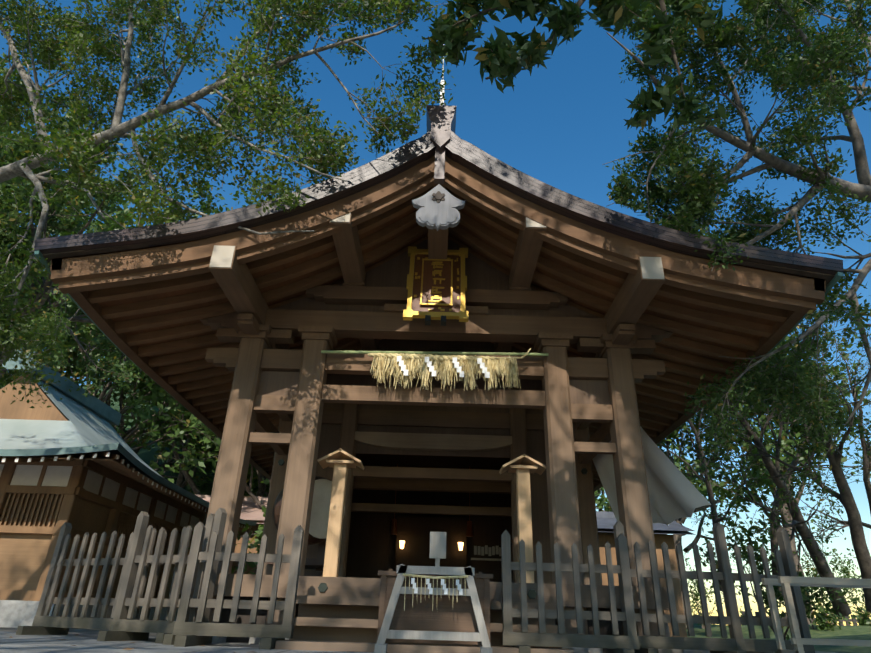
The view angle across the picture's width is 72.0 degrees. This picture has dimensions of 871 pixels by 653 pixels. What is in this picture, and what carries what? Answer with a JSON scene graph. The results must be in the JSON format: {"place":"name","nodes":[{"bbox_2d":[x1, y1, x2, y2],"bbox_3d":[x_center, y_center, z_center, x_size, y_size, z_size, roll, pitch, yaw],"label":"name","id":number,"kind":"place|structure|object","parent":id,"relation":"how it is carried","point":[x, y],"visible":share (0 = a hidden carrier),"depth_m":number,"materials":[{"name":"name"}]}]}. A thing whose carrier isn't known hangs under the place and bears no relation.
{"place":"outdoors","nodes":[
{"label":"outdoors","id":0,"kind":"place"},
{"bbox_2d":[0,494,191,598],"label":"wall panels","id":1,"kind":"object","parent":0,"point":[22,558],"depth_m":10.59,"materials":[{"name":"brown wood"}]},
{"bbox_2d":[0,631,373,652],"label":"forecourt paving","id":2,"kind":"structure","parent":0,"point":[83,643],"depth_m":5.17,"materials":[{"name":"stone"}]},
{"bbox_2d":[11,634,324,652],"bbox_3d":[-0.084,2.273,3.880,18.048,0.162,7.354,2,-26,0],"label":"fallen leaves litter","id":3,"kind":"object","parent":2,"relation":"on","point":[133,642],"visible":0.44,"depth_m":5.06,"materials":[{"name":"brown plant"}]},
{"bbox_2d":[16,552,814,652],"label":"fence rails","id":4,"kind":"object","parent":2,"relation":"on","point":[181,634],"visible":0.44,"depth_m":5.93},
{"bbox_2d":[35,508,810,638],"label":"picket fence pickets","id":5,"kind":"object","parent":4,"relation":"attached to","point":[199,580],"visible":0.98,"depth_m":6.17,"materials":[{"name":"grey wood"}]},
{"bbox_2d":[374,564,491,652],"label":"wooden stand","id":6,"kind":"object","parent":2,"relation":"on","point":[386,632],"visible":0.94,"depth_m":5.54,"materials":[{"name":"grey wood"}]},
{"bbox_2d":[402,573,467,610],"bbox_3d":[-0.005,2.486,5.594,0.621,0.324,0.024,2,-26,0],"label":"straw rope","id":7,"kind":"object","parent":6,"relation":"attached to","point":[433,577],"visible":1,"depth_m":5.64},
{"bbox_2d":[411,578,462,594],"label":"paper streamers","id":8,"kind":"object","parent":7,"relation":"hanging from","point":[445,589],"visible":1,"depth_m":5.61,"materials":[{"name":"white paper"}]},
{"bbox_2d":[429,532,445,566],"bbox_3d":[0.024,2.350,6.225,0.170,0.410,0.054,2,-26,0],"label":"sign board","id":9,"kind":"object","parent":6,"relation":"on","point":[437,546],"visible":0.82,"depth_m":6.23,"materials":[{"name":"grey wood"}]},
{"bbox_2d":[761,576,870,652],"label":"wooden rack","id":10,"kind":"object","parent":2,"relation":"on","point":[786,583],"visible":1,"depth_m":5.50,"materials":[{"name":"grey wood"}]},
{"bbox_2d":[80,384,700,624],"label":"wooded hillside","id":11,"kind":"structure","parent":0,"point":[146,456],"depth_m":29.46,"materials":[{"name":"green plant"}]},
{"bbox_2d":[0,627,834,652],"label":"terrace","id":12,"kind":"structure","parent":0,"point":[71,630],"depth_m":8.57,"materials":[{"name":"stone"}]},
{"bbox_2d":[0,104,177,396],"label":"maple tree","id":13,"kind":"object","parent":12,"relation":"on","point":[68,225],"depth_m":14.55,"materials":[{"name":"green plant"}]},
{"bbox_2d":[0,600,177,627],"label":"stone foundation","id":14,"kind":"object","parent":12,"relation":"on","point":[15,613],"depth_m":9.51,"materials":[{"name":"grey stone"}]},
{"bbox_2d":[0,459,204,607],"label":"timber frame","id":15,"kind":"object","parent":12,"relation":"on","point":[73,491],"visible":0.4,"depth_m":10.90,"materials":[{"name":"brown wood"}]},
{"bbox_2d":[0,374,67,420],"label":"hall gable boards","id":16,"kind":"object","parent":15,"relation":"attached to","point":[18,409],"visible":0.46,"depth_m":12.79,"materials":[{"name":"brown wood"}]},
{"bbox_2d":[0,493,171,552],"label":"lattice window","id":17,"kind":"structure","parent":15,"relation":"attached to","point":[126,523],"depth_m":10.66,"materials":[{"name":"brown wood"}]},
{"bbox_2d":[0,464,198,530],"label":"wall panels","id":18,"kind":"object","parent":15,"relation":"attached to","point":[27,475],"depth_m":11.43,"materials":[{"name":"white paint"}]},
{"bbox_2d":[0,372,207,524],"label":"roof","id":19,"kind":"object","parent":15,"relation":"on","point":[83,426],"visible":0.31,"depth_m":12.46,"materials":[{"name":"metal"}]},
{"bbox_2d":[2,348,121,425],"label":"roof ridge","id":20,"kind":"structure","parent":19,"relation":"on","point":[97,406],"depth_m":14.57,"materials":[{"name":"teal metal"}]},
{"bbox_2d":[0,452,250,528],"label":"hall rafters","id":21,"kind":"object","parent":15,"relation":"on","point":[124,470],"visible":0.62,"depth_m":10.79,"materials":[{"name":"brown wood"}]},
{"bbox_2d":[0,453,208,508],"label":"hall soffit boards","id":22,"kind":"object","parent":21,"relation":"on","point":[87,457],"visible":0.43,"depth_m":10.04,"materials":[{"name":"brown wood"}]},
{"bbox_2d":[2,452,250,528],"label":"rafter ends","id":23,"kind":"object","parent":21,"relation":"attached to","point":[43,458],"visible":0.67,"depth_m":10.17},
{"bbox_2d":[0,443,256,525],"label":"roof edge","id":24,"kind":"object","parent":15,"relation":"on","point":[119,447],"visible":0.46,"depth_m":9.89,"materials":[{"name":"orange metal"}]},
{"bbox_2d":[231,524,263,574],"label":"shed walls","id":25,"kind":"structure","parent":12,"relation":"on","point":[253,529],"depth_m":18.50,"materials":[{"name":"brown wood"}]},
{"bbox_2d":[196,495,267,523],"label":"shed roof","id":26,"kind":"structure","parent":25,"relation":"on","point":[251,510],"depth_m":19.71,"materials":[{"name":"pink metal"}]},
{"bbox_2d":[0,0,495,407],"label":"hackberry tree","id":27,"kind":"object","parent":12,"relation":"on","point":[70,120],"depth_m":7.52,"materials":[{"name":"green plant"}]},
{"bbox_2d":[179,285,676,652],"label":"horizontal beams","id":28,"kind":"structure","parent":12,"relation":"on","point":[341,614],"depth_m":7.87,"materials":[{"name":"brown wood"}]},
{"bbox_2d":[278,459,587,598],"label":"nail cover ornaments","id":29,"kind":"object","parent":28,"relation":"on","point":[531,593],"visible":0.67,"depth_m":6.47,"materials":[{"name":"brown metal"}]},
{"bbox_2d":[377,569,492,646],"bbox_3d":[-0.011,2.807,5.983,1.120,0.655,0.620,2,-26,0],"label":"offering box","id":30,"kind":"object","parent":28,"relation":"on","point":[450,613],"visible":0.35,"depth_m":5.72,"materials":[{"name":"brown wood"}]},
{"bbox_2d":[42,243,834,285],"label":"shrine roof slab","id":31,"kind":"structure","parent":28,"relation":"on","point":[828,278],"depth_m":6.74,"materials":[{"name":"wood"}]},
{"bbox_2d":[399,540,462,550],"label":"lit altar lamps","id":32,"kind":"object","parent":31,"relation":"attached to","point":[402,542],"visible":1,"depth_m":12.61,"materials":[{"name":"white paper"}]},
{"bbox_2d":[354,431,511,450],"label":"beam","id":33,"kind":"structure","parent":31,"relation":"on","point":[429,442],"depth_m":9.79,"materials":[{"name":"brown wood"}]},
{"bbox_2d":[209,213,664,463],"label":"shrine purlins","id":34,"kind":"object","parent":31,"relation":"attached to","point":[634,297],"visible":0.1,"depth_m":7.61,"materials":[{"name":"brown wood"}]},
{"bbox_2d":[51,186,817,485],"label":"rafters","id":35,"kind":"object","parent":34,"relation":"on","point":[480,221],"visible":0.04,"depth_m":8.09,"materials":[{"name":"brown wood"}]},
{"bbox_2d":[34,250,842,469],"bbox_3d":[-0.022,2.064,12.054,8.960,0.337,12.200,2,-26,0],"label":"roof edge","id":36,"kind":"object","parent":35,"relation":"attached to","point":[829,286],"visible":0.1,"depth_m":6.87,"materials":[{"name":"brown wood"}]},
{"bbox_2d":[403,246,468,321],"bbox_3d":[0.019,-0.592,8.088,0.840,1.251,0.314,2,-26,0],"label":"plaque gold frame and characters","id":37,"kind":"object","parent":34,"relation":"on","point":[409,314],"visible":0.9,"depth_m":8.00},
{"bbox_2d":[411,254,460,311],"bbox_3d":[0.019,-0.573,8.114,0.680,1.087,0.250,2,-26,0],"label":"plaque","id":38,"kind":"object","parent":37,"relation":"in","point":[428,281],"visible":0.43,"depth_m":8.05,"materials":[{"name":"brown wood"}]},
{"bbox_2d":[209,212,664,278],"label":"beam end caps","id":39,"kind":"object","parent":34,"relation":"attached to","point":[651,267],"visible":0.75,"depth_m":6.76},
{"bbox_2d":[50,155,825,490],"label":"bargeboards","id":40,"kind":"object","parent":34,"relation":"attached to","point":[792,295],"visible":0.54,"depth_m":6.93,"materials":[{"name":"brown wood"}]},
{"bbox_2d":[34,130,842,274],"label":"roof","id":41,"kind":"structure","parent":40,"relation":"on","point":[467,155],"depth_m":6.90,"materials":[{"name":"grey wood"}]},
{"bbox_2d":[412,184,464,231],"bbox_3d":[0.033,-1.396,7.013,0.623,0.636,0.082,2,-26,0],"label":"gable pendant","id":42,"kind":"object","parent":31,"relation":"attached to","point":[432,214],"visible":1,"depth_m":6.95,"materials":[{"name":"grey wood"}]},
{"bbox_2d":[432,191,444,202],"bbox_3d":[0.033,-1.402,6.965,0.307,0.432,0.035,2,-26,0],"label":"ornamental boss","id":43,"kind":"object","parent":42,"relation":"attached to","point":[438,196],"visible":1,"depth_m":7.00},
{"bbox_2d":[368,348,530,390],"bbox_3d":[0.176,0.521,7.622,2.107,0.620,0.165,2,-26,0],"label":"shimenawa","id":44,"kind":"object","parent":31,"relation":"attached to","point":[470,366],"visible":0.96,"depth_m":7.60,"materials":[{"name":"beige wicker"}]},
{"bbox_2d":[397,356,489,377],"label":"paper streamers","id":45,"kind":"object","parent":44,"relation":"hanging from","point":[433,371],"visible":0.96,"depth_m":7.55,"materials":[{"name":"white paper"}]},
{"bbox_2d":[471,545,500,560],"bbox_3d":[1.109,4.702,12.451,0.750,0.291,0.040,2,-26,0],"label":"ema plaques rack","id":46,"kind":"object","parent":31,"relation":"attached to","point":[487,550],"visible":0.88,"depth_m":12.44,"materials":[{"name":"beige wood"}]},
{"bbox_2d":[593,426,710,525],"bbox_3d":[2.856,2.024,8.412,0.812,1.474,2.500,2,-26,0],"label":"white curtain","id":47,"kind":"object","parent":31,"relation":"attached to","point":[674,493],"visible":0.52,"depth_m":7.76,"materials":[{"name":"white fabric"}]},
{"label":"shrine floor boards","id":48,"kind":"structure","parent":31,"relation":"on","visible":0},
{"bbox_2d":[266,476,329,570],"bbox_3d":[-1.790,2.740,8.424,0.979,1.250,0.997,2,-26,0],"label":"taiko drum body and stand","id":49,"kind":"object","parent":48,"relation":"on","point":[317,564],"visible":0.15,"depth_m":8.24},
{"bbox_2d":[309,479,344,538],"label":"taiko drum skins","id":50,"kind":"object","parent":49,"relation":"attached to","point":[319,518],"visible":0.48,"depth_m":8.28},
{"bbox_2d":[598,532,686,636],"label":"shed walls","id":51,"kind":"structure","parent":12,"relation":"on","point":[604,538],"depth_m":17.61,"materials":[{"name":"brown wood"}]},
{"bbox_2d":[596,511,695,534],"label":"shed roof","id":52,"kind":"structure","parent":51,"relation":"on","point":[606,521],"depth_m":18.15,"materials":[{"name":"grey metal"}]},
{"bbox_2d":[602,0,870,522],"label":"evergreen tree","id":53,"kind":"object","parent":12,"relation":"on","point":[705,190],"depth_m":7.67,"materials":[{"name":"green plant"}]},
{"bbox_2d":[664,492,870,639],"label":"bank shrubs","id":54,"kind":"object","parent":12,"relation":"on","point":[821,622],"depth_m":11.72,"materials":[{"name":"green plant"}]},
{"bbox_2d":[668,310,870,638],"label":"tree","id":55,"kind":"object","parent":12,"relation":"on","point":[854,522],"depth_m":10.27,"materials":[{"name":"green plant"}]},
{"bbox_2d":[686,624,870,652],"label":"bank grass","id":56,"kind":"structure","parent":12,"relation":"on","point":[855,632],"depth_m":14.31,"materials":[{"name":"green plant"}]},
{"bbox_2d":[740,611,870,625],"bbox_3d":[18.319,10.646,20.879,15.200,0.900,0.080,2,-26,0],"label":"hedge","id":57,"kind":"object","parent":12,"relation":"on","point":[852,620],"visible":0.04,"depth_m":21.02,"materials":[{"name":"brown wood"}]},
{"bbox_2d":[219,454,623,652],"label":"shrine interior","id":58,"kind":"object","parent":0,"point":[373,546],"visible":0.19,"depth_m":12.99,"materials":[{"name":"brown wood"}]},
{"bbox_2d":[323,464,533,582],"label":"lantern posts","id":59,"kind":"object","parent":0,"point":[336,517],"visible":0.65,"depth_m":7.70,"materials":[{"name":"beige wood"}]},
{"bbox_2d":[317,449,545,474],"bbox_3d":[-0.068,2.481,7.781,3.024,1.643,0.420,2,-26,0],"label":"lantern post caps","id":60,"kind":"object","parent":59,"relation":"on","point":[351,461],"visible":0.67,"depth_m":7.97,"materials":[{"name":"brown wood"}]},
{"bbox_2d":[258,239,609,583],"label":"shrine wall boards","id":61,"kind":"object","parent":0,"point":[479,273],"visible":0.27,"depth_m":9.59,"materials":[{"name":"brown wood"}]},
{"bbox_2d":[321,350,548,355],"bbox_3d":[-0.009,0.346,7.773,2.941,0.092,0.042,2,-26,0],"label":"bamboo pole","id":62,"kind":"object","parent":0,"point":[441,353],"visible":0.83,"depth_m":7.75,"materials":[{"name":"wood"}]},
{"bbox_2d":[0,35,870,628],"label":"tree","id":63,"kind":"object","parent":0,"point":[156,429],"depth_m":19.39,"materials":[{"name":"green plant"}]},
{"bbox_2d":[425,315,445,325],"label":"plaque supports","id":64,"kind":"object","parent":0,"point":[428,320],"visible":0.93,"depth_m":7.68,"materials":[{"name":"black metal"}]},
{"bbox_2d":[0,0,870,625],"label":"sky","id":65,"kind":"structure","parent":0,"point":[558,126],"materials":[{"name":"blue"}]},
{"bbox_2d":[426,105,456,184],"bbox_3d":[0.029,0.413,12.867,0.380,1.110,12.300,2,-26,0],"label":"roof ridge ornament","id":66,"kind":"object","parent":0,"point":[441,122],"visible":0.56,"depth_m":7.43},
{"bbox_2d":[440,44,444,104],"bbox_3d":[0.099,-3.400,8.447,0.055,1.850,0.055,2,-26,0],"label":"lightning rod","id":67,"kind":"object","parent":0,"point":[442,83],"visible":0.32,"depth_m":8.43,"materials":[{"name":"silver metal"}]},
{"bbox_2d":[212,636,683,652],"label":"shrine column base stones","id":68,"kind":"object","parent":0,"point":[222,639],"visible":0.06,"depth_m":6.24,"materials":[{"name":"grey stone"}]},
{"bbox_2d":[205,338,666,636],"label":"pillars","id":69,"kind":"structure","parent":68,"relation":"on","point":[571,505],"depth_m":7.39,"materials":[{"name":"brown wood"}]},
{"bbox_2d":[216,280,655,357],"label":"bracket arms","id":70,"kind":"object","parent":69,"relation":"on","point":[247,325],"visible":0.69,"depth_m":7.92},
{"bbox_2d":[424,0,744,131],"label":"tree leaves","id":71,"kind":"object","parent":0,"point":[501,59],"depth_m":4.07,"materials":[{"name":"green plant"}]}
]}

